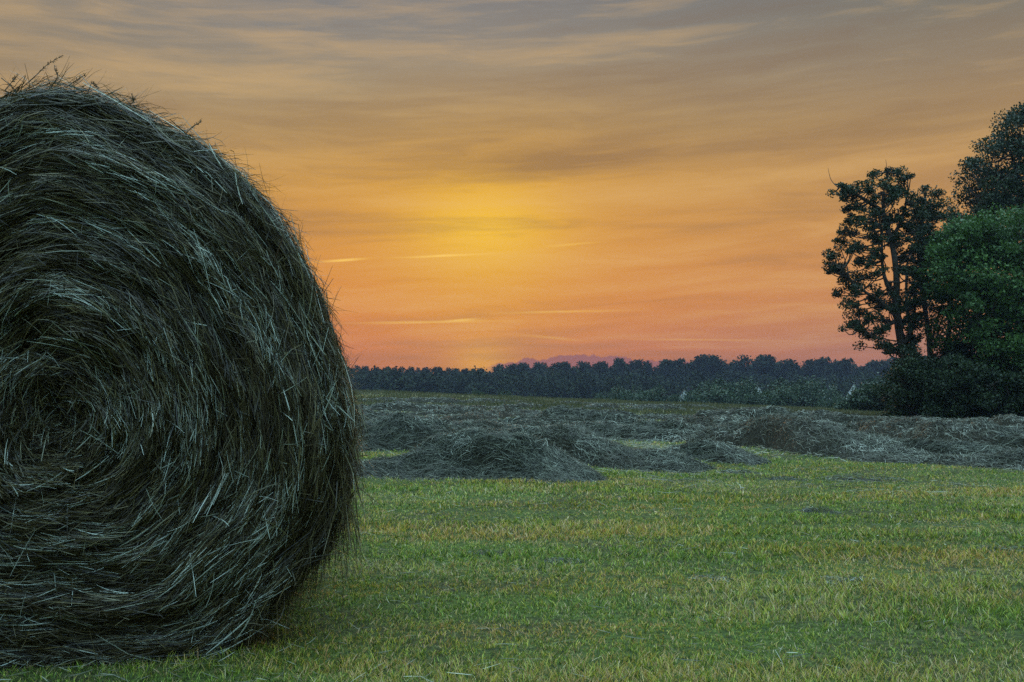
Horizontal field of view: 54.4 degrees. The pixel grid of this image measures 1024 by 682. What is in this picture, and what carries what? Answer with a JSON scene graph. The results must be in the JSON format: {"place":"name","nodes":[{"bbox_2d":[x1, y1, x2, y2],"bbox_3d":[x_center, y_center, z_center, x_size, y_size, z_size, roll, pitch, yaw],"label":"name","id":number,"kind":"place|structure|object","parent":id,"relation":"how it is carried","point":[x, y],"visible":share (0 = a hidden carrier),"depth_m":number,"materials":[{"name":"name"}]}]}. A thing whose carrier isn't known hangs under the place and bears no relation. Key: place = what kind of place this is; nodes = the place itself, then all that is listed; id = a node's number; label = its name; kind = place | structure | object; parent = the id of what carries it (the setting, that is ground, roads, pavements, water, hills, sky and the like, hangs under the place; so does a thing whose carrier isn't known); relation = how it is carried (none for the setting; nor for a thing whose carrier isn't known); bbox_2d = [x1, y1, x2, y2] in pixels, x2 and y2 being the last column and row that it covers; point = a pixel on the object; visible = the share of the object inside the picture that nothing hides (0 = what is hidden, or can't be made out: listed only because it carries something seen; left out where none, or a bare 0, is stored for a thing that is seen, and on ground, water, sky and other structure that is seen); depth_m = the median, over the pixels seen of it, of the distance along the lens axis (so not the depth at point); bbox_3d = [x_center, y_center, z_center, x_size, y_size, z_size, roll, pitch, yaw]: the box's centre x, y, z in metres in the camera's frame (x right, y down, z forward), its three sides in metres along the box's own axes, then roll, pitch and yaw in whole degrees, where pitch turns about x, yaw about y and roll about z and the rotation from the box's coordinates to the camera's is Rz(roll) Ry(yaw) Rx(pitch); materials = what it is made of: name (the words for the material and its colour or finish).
{"place":"outdoors","nodes":[
{"label":"outdoors","id":0,"kind":"place"},
{"bbox_2d":[0,391,1023,681],"bbox_3d":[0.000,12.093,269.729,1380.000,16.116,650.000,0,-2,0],"label":"ground","id":1,"kind":"structure","parent":0,"point":[636,597],"depth_m":4.11,"materials":[{"name":"plant"}]},
{"bbox_2d":[0,55,379,673],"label":"round hay bale","id":2,"kind":"object","parent":1,"relation":"on","point":[179,452],"visible":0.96,"depth_m":3.04},
{"bbox_2d":[351,411,457,450],"bbox_3d":[-1.476,1.208,13.008,3.029,0.624,1.250,0,-2,0],"label":"hay windrow","id":3,"kind":"object","parent":1,"relation":"on","point":[401,431],"visible":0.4,"depth_m":12.70,"materials":[{"name":"plant"}]},
{"bbox_2d":[404,366,417,375],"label":"ridge tree","id":4,"kind":"object","parent":1,"relation":"on","point":[412,369],"visible":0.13,"depth_m":359.20,"materials":[{"name":"green plant"}]},
{"bbox_2d":[418,367,430,374],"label":"ridge tree","id":5,"kind":"object","parent":1,"relation":"on","point":[426,369],"visible":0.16,"depth_m":369.16,"materials":[{"name":"green plant"}]},
{"bbox_2d":[435,366,447,374],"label":"ridge tree","id":6,"kind":"object","parent":1,"relation":"on","point":[441,371],"visible":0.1,"depth_m":354.80,"materials":[{"name":"green plant"}]},
{"bbox_2d":[356,403,541,421],"bbox_3d":[-1.250,1.958,26.654,3.416,0.647,11.249,-1,-3,28],"label":"hay windrow","id":7,"kind":"object","parent":1,"relation":"on","point":[504,411],"visible":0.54,"depth_m":26.10,"materials":[{"name":"plant"}]},
{"bbox_2d":[355,400,573,411],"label":"hay windrow","id":8,"kind":"object","parent":1,"relation":"on","point":[399,406],"visible":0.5,"depth_m":32.72,"materials":[{"name":"plant"}]},
{"bbox_2d":[404,406,543,415],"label":"hay windrow","id":9,"kind":"object","parent":1,"relation":"on","point":[450,410],"visible":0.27,"depth_m":29.68,"materials":[{"name":"plant"}]},
{"bbox_2d":[472,389,484,395],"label":"hedgerow tree","id":10,"kind":"object","parent":1,"relation":"on","point":[478,392],"visible":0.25,"depth_m":104.55,"materials":[{"name":"green plant"}]},
{"bbox_2d":[440,417,523,430],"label":"hay windrow","id":11,"kind":"object","parent":1,"relation":"on","point":[462,424],"visible":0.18,"depth_m":17.98,"materials":[{"name":"plant"}]},
{"bbox_2d":[351,423,613,483],"bbox_3d":[-0.787,1.060,9.187,3.614,0.602,1.242,-1,-3,16],"label":"hay windrow","id":12,"kind":"object","parent":1,"relation":"on","point":[472,453],"visible":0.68,"depth_m":8.88,"materials":[{"name":"plant"}]},
{"bbox_2d":[467,548,508,554],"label":"hay tuft","id":13,"kind":"object","parent":1,"relation":"on","point":[499,552],"visible":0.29,"depth_m":5.00,"materials":[{"name":"plant"}]},
{"bbox_2d":[357,397,632,405],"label":"hay windrow","id":14,"kind":"object","parent":1,"relation":"on","point":[440,400],"visible":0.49,"depth_m":46.46,"materials":[{"name":"plant"}]},
{"bbox_2d":[455,414,536,422],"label":"hay windrow","id":15,"kind":"object","parent":1,"relation":"on","point":[513,419],"visible":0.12,"depth_m":22.72,"materials":[{"name":"plant"}]},
{"bbox_2d":[493,365,505,374],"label":"ridge tree","id":16,"kind":"object","parent":1,"relation":"on","point":[497,369],"visible":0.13,"depth_m":361.05,"materials":[{"name":"green plant"}]},
{"bbox_2d":[504,363,518,374],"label":"ridge tree","id":17,"kind":"object","parent":1,"relation":"on","point":[512,367],"visible":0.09,"depth_m":370.72,"materials":[{"name":"green plant"}]},
{"bbox_2d":[0,398,1023,681],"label":"scattered hay","id":18,"kind":"object","parent":1,"relation":"on","point":[652,444],"visible":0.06,"depth_m":5.36},
{"bbox_2d":[516,362,536,382],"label":"ridge tree","id":19,"kind":"object","parent":1,"relation":"on","point":[523,366],"visible":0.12,"depth_m":366.63,"materials":[{"name":"green plant"}]},
{"bbox_2d":[526,362,546,376],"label":"ridge tree","id":20,"kind":"object","parent":1,"relation":"on","point":[536,367],"visible":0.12,"depth_m":362.21,"materials":[{"name":"green plant"}]},
{"bbox_2d":[536,362,557,375],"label":"ridge tree","id":21,"kind":"object","parent":1,"relation":"on","point":[541,367],"visible":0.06,"depth_m":352.96,"materials":[{"name":"green plant"}]},
{"bbox_2d":[546,362,561,370],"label":"ridge tree","id":22,"kind":"object","parent":1,"relation":"on","point":[556,365],"visible":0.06,"depth_m":368.72,"materials":[{"name":"green plant"}]},
{"bbox_2d":[544,554,587,563],"bbox_3d":[0.247,1.069,4.768,0.232,0.088,0.124,0,-2,9],"label":"hay tuft","id":23,"kind":"object","parent":1,"relation":"on","point":[559,558],"visible":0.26,"depth_m":4.76,"materials":[{"name":"plant"}]},
{"bbox_2d":[558,361,578,375],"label":"ridge tree","id":24,"kind":"object","parent":1,"relation":"on","point":[565,366],"visible":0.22,"depth_m":362.25,"materials":[{"name":"green plant"}]},
{"bbox_2d":[575,360,587,373],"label":"ridge tree","id":25,"kind":"object","parent":1,"relation":"on","point":[581,364],"visible":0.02,"depth_m":366.43,"materials":[{"name":"green plant"}]},
{"bbox_2d":[587,361,612,378],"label":"ridge tree","id":26,"kind":"object","parent":1,"relation":"on","point":[599,365],"visible":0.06,"depth_m":355.66,"materials":[{"name":"green plant"}]},
{"bbox_2d":[593,391,615,398],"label":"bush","id":27,"kind":"object","parent":1,"relation":"on","point":[599,396],"visible":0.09,"depth_m":164.58,"materials":[{"name":"green plant"}]},
{"bbox_2d":[600,361,613,373],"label":"ridge tree","id":28,"kind":"object","parent":1,"relation":"on","point":[607,366],"visible":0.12,"depth_m":363.37,"materials":[{"name":"green plant"}]},
{"bbox_2d":[495,422,721,472],"bbox_3d":[0.776,1.168,10.903,3.341,0.564,1.160,-2,-3,39],"label":"hay windrow","id":29,"kind":"object","parent":1,"relation":"on","point":[580,442],"visible":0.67,"depth_m":10.38,"materials":[{"name":"plant"}]},
{"bbox_2d":[605,359,632,373],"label":"ridge tree","id":30,"kind":"object","parent":1,"relation":"on","point":[620,370],"visible":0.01,"depth_m":362.53,"materials":[{"name":"green plant"}]},
{"bbox_2d":[606,357,642,379],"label":"ridge tree","id":31,"kind":"object","parent":1,"relation":"on","point":[619,363],"visible":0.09,"depth_m":350.98,"materials":[{"name":"green plant"}]},
{"bbox_2d":[608,385,649,400],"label":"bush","id":32,"kind":"object","parent":1,"relation":"on","point":[626,396],"visible":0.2,"depth_m":149.38,"materials":[{"name":"green plant"}]},
{"bbox_2d":[509,404,749,426],"bbox_3d":[2.580,1.597,19.647,6.241,0.670,2.547,-2,-3,42],"label":"hay windrow","id":33,"kind":"object","parent":1,"relation":"on","point":[553,414],"visible":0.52,"depth_m":20.48,"materials":[{"name":"plant"}]},
{"bbox_2d":[626,359,640,371],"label":"ridge tree","id":34,"kind":"object","parent":1,"relation":"on","point":[630,364],"visible":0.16,"depth_m":374.20,"materials":[{"name":"green plant"}]},
{"bbox_2d":[630,359,642,372],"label":"ridge tree","id":35,"kind":"object","parent":1,"relation":"on","point":[638,363],"visible":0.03,"depth_m":371.10,"materials":[{"name":"green plant"}]},
{"bbox_2d":[638,360,657,377],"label":"ridge tree","id":36,"kind":"object","parent":1,"relation":"on","point":[647,367],"visible":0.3,"depth_m":360.36,"materials":[{"name":"green plant"}]},
{"bbox_2d":[630,384,673,401],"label":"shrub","id":37,"kind":"object","parent":1,"relation":"on","point":[655,395],"visible":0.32,"depth_m":138.77,"materials":[{"name":"green plant"}]},
{"bbox_2d":[635,468,672,472],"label":"hay tuft","id":38,"kind":"object","parent":1,"relation":"on","point":[654,471],"visible":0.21,"depth_m":9.69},
{"bbox_2d":[351,389,967,416],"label":"verge grass","id":39,"kind":"structure","parent":1,"relation":"on","point":[530,399],"depth_m":59.66,"materials":[{"name":"plant"}]},
{"bbox_2d":[654,359,682,382],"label":"ridge tree","id":40,"kind":"object","parent":1,"relation":"on","point":[668,366],"visible":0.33,"depth_m":352.23,"materials":[{"name":"green plant"}]},
{"bbox_2d":[345,365,1008,403],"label":"distant woodland","id":41,"kind":"object","parent":1,"relation":"on","point":[559,384],"visible":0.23,"depth_m":266.79,"materials":[{"name":"plant"}]},
{"bbox_2d":[673,359,687,378],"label":"ridge tree","id":42,"kind":"object","parent":1,"relation":"on","point":[679,362],"visible":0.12,"depth_m":361.62,"materials":[{"name":"green plant"}]},
{"bbox_2d":[664,393,699,402],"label":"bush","id":43,"kind":"object","parent":1,"relation":"on","point":[683,399],"visible":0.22,"depth_m":127.72,"materials":[{"name":"green plant"}]},
{"bbox_2d":[680,386,689,396],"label":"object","id":44,"kind":"structure","parent":1,"relation":"on","point":[688,390],"depth_m":213.80,"materials":[{"name":"plant"}]},
{"bbox_2d":[677,363,694,374],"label":"ridge tree","id":45,"kind":"object","parent":1,"relation":"on","point":[683,368],"visible":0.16,"depth_m":356.55,"materials":[{"name":"green plant"}]},
{"bbox_2d":[680,354,713,379],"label":"ridge tree","id":46,"kind":"object","parent":1,"relation":"on","point":[699,363],"visible":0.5,"depth_m":354.41,"materials":[{"name":"green plant"}]},
{"bbox_2d":[688,573,731,581],"bbox_3d":[0.865,1.050,4.332,0.227,0.083,0.132,-1,-3,13],"label":"hay tuft","id":47,"kind":"object","parent":1,"relation":"on","point":[697,576],"visible":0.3,"depth_m":4.33,"materials":[{"name":"plant"}]},
{"bbox_2d":[682,384,739,404],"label":"hedgerow tree","id":48,"kind":"object","parent":1,"relation":"on","point":[718,394],"visible":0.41,"depth_m":130.82,"materials":[{"name":"green plant"}]},
{"bbox_2d":[702,354,730,378],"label":"ridge tree","id":49,"kind":"object","parent":1,"relation":"on","point":[713,368],"visible":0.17,"depth_m":359.20,"materials":[{"name":"green plant"}]},
{"bbox_2d":[663,436,774,465],"bbox_3d":[2.144,1.249,11.053,1.580,0.387,0.684,-2,-3,33],"label":"hay windrow","id":50,"kind":"object","parent":1,"relation":"on","point":[709,449],"visible":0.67,"depth_m":10.93,"materials":[{"name":"plant"}]},
{"bbox_2d":[707,354,740,379],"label":"ridge tree","id":51,"kind":"object","parent":1,"relation":"on","point":[714,359],"visible":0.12,"depth_m":359.58,"materials":[{"name":"green plant"}]},
{"bbox_2d":[697,376,756,392],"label":"hedgerow tree","id":52,"kind":"object","parent":1,"relation":"on","point":[720,382],"visible":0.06,"depth_m":144.22,"materials":[{"name":"green plant"}]},
{"bbox_2d":[717,360,737,377],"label":"ridge tree","id":53,"kind":"object","parent":1,"relation":"on","point":[726,367],"visible":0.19,"depth_m":358.56,"materials":[{"name":"green plant"}]},
{"bbox_2d":[728,360,748,370],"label":"ridge tree","id":54,"kind":"object","parent":1,"relation":"on","point":[735,363],"visible":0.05,"depth_m":372.15,"materials":[{"name":"green plant"}]},
{"bbox_2d":[715,469,763,474],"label":"hay tuft","id":55,"kind":"object","parent":1,"relation":"on","point":[736,472],"visible":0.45,"depth_m":9.54,"materials":[{"name":"plant"}]},
{"bbox_2d":[730,354,754,382],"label":"ridge tree","id":56,"kind":"object","parent":1,"relation":"on","point":[745,361],"visible":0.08,"depth_m":363.87,"materials":[{"name":"green plant"}]},
{"bbox_2d":[721,378,773,404],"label":"hedgerow tree","id":57,"kind":"object","parent":1,"relation":"on","point":[743,390],"visible":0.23,"depth_m":136.16,"materials":[{"name":"green plant"}]},
{"bbox_2d":[479,412,1023,469],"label":"hay windrow","id":58,"kind":"object","parent":1,"relation":"on","point":[803,435],"visible":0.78,"depth_m":12.33,"materials":[{"name":"plant"}]},
{"bbox_2d":[625,403,884,416],"bbox_3d":[14.425,3.681,52.604,9.433,0.662,17.487,2,-3,-44],"label":"hay windrow","id":59,"kind":"object","parent":1,"relation":"on","point":[702,405],"visible":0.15,"depth_m":56.12,"materials":[{"name":"plant"}]},
{"bbox_2d":[751,354,781,364],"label":"ridge tree","id":60,"kind":"object","parent":1,"relation":"on","point":[756,359],"visible":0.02,"depth_m":376.73,"materials":[{"name":"green plant"}]},
{"bbox_2d":[743,354,797,380],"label":"ridge tree","id":61,"kind":"object","parent":1,"relation":"on","point":[766,364],"visible":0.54,"depth_m":352.74,"materials":[{"name":"green plant"}]},
{"bbox_2d":[739,384,805,406],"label":"hedgerow tree","id":62,"kind":"object","parent":1,"relation":"on","point":[773,398],"visible":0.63,"depth_m":124.99,"materials":[{"name":"green plant"}]},
{"bbox_2d":[581,403,990,419],"bbox_3d":[12.370,2.877,38.701,9.026,0.748,21.620,2,-3,-44],"label":"hay windrow","id":63,"kind":"object","parent":1,"relation":"on","point":[650,406],"visible":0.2,"depth_m":44.21,"materials":[{"name":"plant"}]},
{"bbox_2d":[764,475,812,480],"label":"hay tuft","id":64,"kind":"object","parent":1,"relation":"on","point":[785,478],"visible":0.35,"depth_m":8.83,"materials":[{"name":"plant"}]},
{"bbox_2d":[784,361,801,378],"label":"ridge tree","id":65,"kind":"object","parent":1,"relation":"on","point":[795,369],"visible":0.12,"depth_m":358.40,"materials":[{"name":"green plant"}]},
{"bbox_2d":[780,358,805,374],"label":"ridge tree","id":66,"kind":"object","parent":1,"relation":"on","point":[789,360],"visible":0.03,"depth_m":362.88,"materials":[{"name":"green plant"}]},
{"bbox_2d":[761,375,831,404],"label":"hedgerow tree","id":67,"kind":"object","parent":1,"relation":"on","point":[784,382],"visible":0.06,"depth_m":149.78,"materials":[{"name":"green plant"}]},
{"bbox_2d":[785,360,817,379],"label":"ridge tree","id":68,"kind":"object","parent":1,"relation":"on","point":[796,366],"visible":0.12,"depth_m":361.00,"materials":[{"name":"green plant"}]},
{"bbox_2d":[763,377,842,407],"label":"hedgerow tree","id":69,"kind":"object","parent":1,"relation":"on","point":[811,392],"visible":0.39,"depth_m":138.13,"materials":[{"name":"green plant"}]},
{"bbox_2d":[601,405,1023,426],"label":"hay windrow","id":70,"kind":"object","parent":1,"relation":"on","point":[843,419],"visible":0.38,"depth_m":27.10,"materials":[{"name":"plant"}]},
{"bbox_2d":[801,359,826,378],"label":"ridge tree","id":71,"kind":"object","parent":1,"relation":"on","point":[810,369],"visible":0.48,"depth_m":360.70,"materials":[{"name":"green plant"}]},
{"bbox_2d":[793,506,843,513],"bbox_3d":[2.036,1.149,6.664,0.356,0.092,0.174,-1,-3,16],"label":"hay tuft","id":72,"kind":"object","parent":1,"relation":"on","point":[808,510],"visible":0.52,"depth_m":6.66,"materials":[{"name":"plant"}]},
{"bbox_2d":[814,358,832,377],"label":"ridge tree","id":73,"kind":"object","parent":1,"relation":"on","point":[822,362],"visible":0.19,"depth_m":370.90,"materials":[{"name":"green plant"}]},
{"bbox_2d":[814,395,844,407],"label":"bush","id":74,"kind":"object","parent":1,"relation":"on","point":[823,403],"visible":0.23,"depth_m":131.03,"materials":[{"name":"green plant"}]},
{"bbox_2d":[814,356,845,373],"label":"ridge tree","id":75,"kind":"object","parent":1,"relation":"on","point":[824,360],"visible":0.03,"depth_m":374.69,"materials":[{"name":"green plant"}]},
{"bbox_2d":[823,359,845,375],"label":"ridge tree","id":76,"kind":"object","parent":1,"relation":"on","point":[829,370],"visible":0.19,"depth_m":364.14,"materials":[{"name":"green plant"}]},
{"bbox_2d":[840,359,856,373],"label":"ridge tree","id":77,"kind":"object","parent":1,"relation":"on","point":[848,370],"visible":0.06,"depth_m":369.68,"materials":[{"name":"green plant"}]},
{"bbox_2d":[814,574,884,584],"bbox_3d":[1.450,1.042,4.280,0.330,0.084,0.213,0,-2,0],"label":"hay tuft","id":78,"kind":"object","parent":1,"relation":"on","point":[845,578],"visible":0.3,"depth_m":4.27,"materials":[{"name":"plant"}]},
{"bbox_2d":[827,357,874,380],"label":"ridge tree","id":79,"kind":"object","parent":1,"relation":"on","point":[844,363],"visible":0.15,"depth_m":358.92,"materials":[{"name":"green plant"}]},
{"bbox_2d":[845,380,858,398],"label":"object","id":80,"kind":"structure","parent":1,"relation":"on","point":[853,384],"depth_m":223.68,"materials":[{"name":"plant"}]},
{"bbox_2d":[828,383,895,410],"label":"round shrub","id":81,"kind":"object","parent":1,"relation":"on","point":[862,398],"visible":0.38,"depth_m":70.95,"materials":[{"name":"green plant"}]},
{"bbox_2d":[852,366,872,378],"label":"ridge tree","id":82,"kind":"object","parent":1,"relation":"on","point":[856,370],"visible":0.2,"depth_m":354.36,"materials":[{"name":"green plant"}]},
{"bbox_2d":[814,473,918,482],"bbox_3d":[3.135,1.233,8.885,0.863,0.116,0.555,0,-2,0],"label":"hay tuft","id":83,"kind":"object","parent":1,"relation":"on","point":[860,479],"visible":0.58,"depth_m":8.82,"materials":[{"name":"plant"}]},
{"bbox_2d":[859,361,880,373],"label":"ridge tree","id":84,"kind":"object","parent":1,"relation":"on","point":[870,365],"visible":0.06,"depth_m":365.64,"materials":[{"name":"green plant"}]},
{"bbox_2d":[821,163,932,411],"bbox_3d":[16.598,-2.276,45.276,4.670,11.980,3.862,0,-2,0],"label":"tall tree","id":85,"kind":"object","parent":1,"relation":"on","point":[895,305],"visible":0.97,"depth_m":44.83,"materials":[{"name":"green plant"}]},
{"bbox_2d":[863,360,890,376],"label":"ridge tree","id":86,"kind":"object","parent":1,"relation":"on","point":[877,366],"visible":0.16,"depth_m":361.79,"materials":[{"name":"green plant"}]},
{"bbox_2d":[871,359,892,378],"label":"ridge tree","id":87,"kind":"object","parent":1,"relation":"on","point":[882,362],"visible":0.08,"depth_m":361.02,"materials":[{"name":"green plant"}]},
{"bbox_2d":[847,372,923,396],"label":"hedgerow tree","id":88,"kind":"object","parent":1,"relation":"on","point":[875,379],"visible":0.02,"depth_m":145.56,"materials":[{"name":"green plant"}]},
{"bbox_2d":[882,356,896,377],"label":"ridge tree","id":89,"kind":"object","parent":1,"relation":"on","point":[888,361],"visible":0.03,"depth_m":365.03,"materials":[{"name":"green plant"}]},
{"bbox_2d":[872,343,950,417],"bbox_3d":[17.139,1.954,42.477,2.982,3.717,3.668,0,-2,0],"label":"shrub","id":90,"kind":"object","parent":1,"relation":"on","point":[901,397],"visible":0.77,"depth_m":41.88,"materials":[{"name":"green plant"}]},
{"bbox_2d":[844,414,1023,447],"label":"hay windrow","id":91,"kind":"object","parent":1,"relation":"on","point":[982,430],"visible":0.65,"depth_m":13.52,"materials":[{"name":"plant"}]},
{"bbox_2d":[904,184,973,394],"bbox_3d":[19.824,-1.765,46.593,3.175,11.332,3.834,0,-2,0],"label":"slender tree","id":92,"kind":"object","parent":1,"relation":"on","point":[935,214],"visible":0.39,"depth_m":46.40,"materials":[{"name":"green plant"}]},
{"bbox_2d":[923,342,981,396],"bbox_3d":[19.880,1.914,44.463,3.163,3.856,3.578,0,-2,0],"label":"shrub","id":93,"kind":"object","parent":1,"relation":"on","point":[967,352],"visible":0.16,"depth_m":43.92,"materials":[{"name":"green plant"}]},
{"bbox_2d":[906,353,1000,418],"bbox_3d":[18.457,2.170,41.462,3.614,3.430,3.543,0,-2,0],"label":"shrub","id":94,"kind":"object","parent":1,"relation":"on","point":[961,370],"visible":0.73,"depth_m":40.75,"materials":[{"name":"green plant"}]},
{"bbox_2d":[894,436,1022,455],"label":"hay windrow","id":95,"kind":"object","parent":1,"relation":"on","point":[942,446],"visible":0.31,"depth_m":11.38,"materials":[{"name":"plant"}]},
{"bbox_2d":[908,202,1023,413],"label":"broad tree","id":96,"kind":"object","parent":1,"relation":"on","point":[993,337],"visible":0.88,"depth_m":42.17,"materials":[{"name":"green plant"}]},
{"bbox_2d":[938,100,1023,300],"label":"tall tree","id":97,"kind":"object","parent":1,"relation":"on","point":[1009,181],"visible":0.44,"depth_m":51.98,"materials":[{"name":"green plant"}]},
{"bbox_2d":[954,367,1023,417],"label":"shrub","id":98,"kind":"object","parent":1,"relation":"on","point":[990,401],"visible":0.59,"depth_m":39.97,"materials":[{"name":"green plant"}]},
{"bbox_2d":[969,544,1023,552],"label":"hay tuft","id":99,"kind":"object","parent":1,"relation":"on","point":[998,547],"visible":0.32,"depth_m":5.12,"materials":[{"name":"plant"}]},
{"bbox_2d":[1006,386,1023,416],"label":"shrub","id":100,"kind":"object","parent":1,"relation":"on","point":[1021,397],"visible":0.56,"depth_m":39.54,"materials":[{"name":"green plant"}]},
{"bbox_2d":[1006,424,1023,430],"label":"hay windrow","id":101,"kind":"object","parent":1,"relation":"on","point":[1017,427],"visible":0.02,"depth_m":18.31,"materials":[{"name":"plant"}]},
{"bbox_2d":[0,0,1023,372],"label":"sky","id":102,"kind":"structure","parent":0,"point":[488,184],"materials":[{"name":"orange"}]}
]}

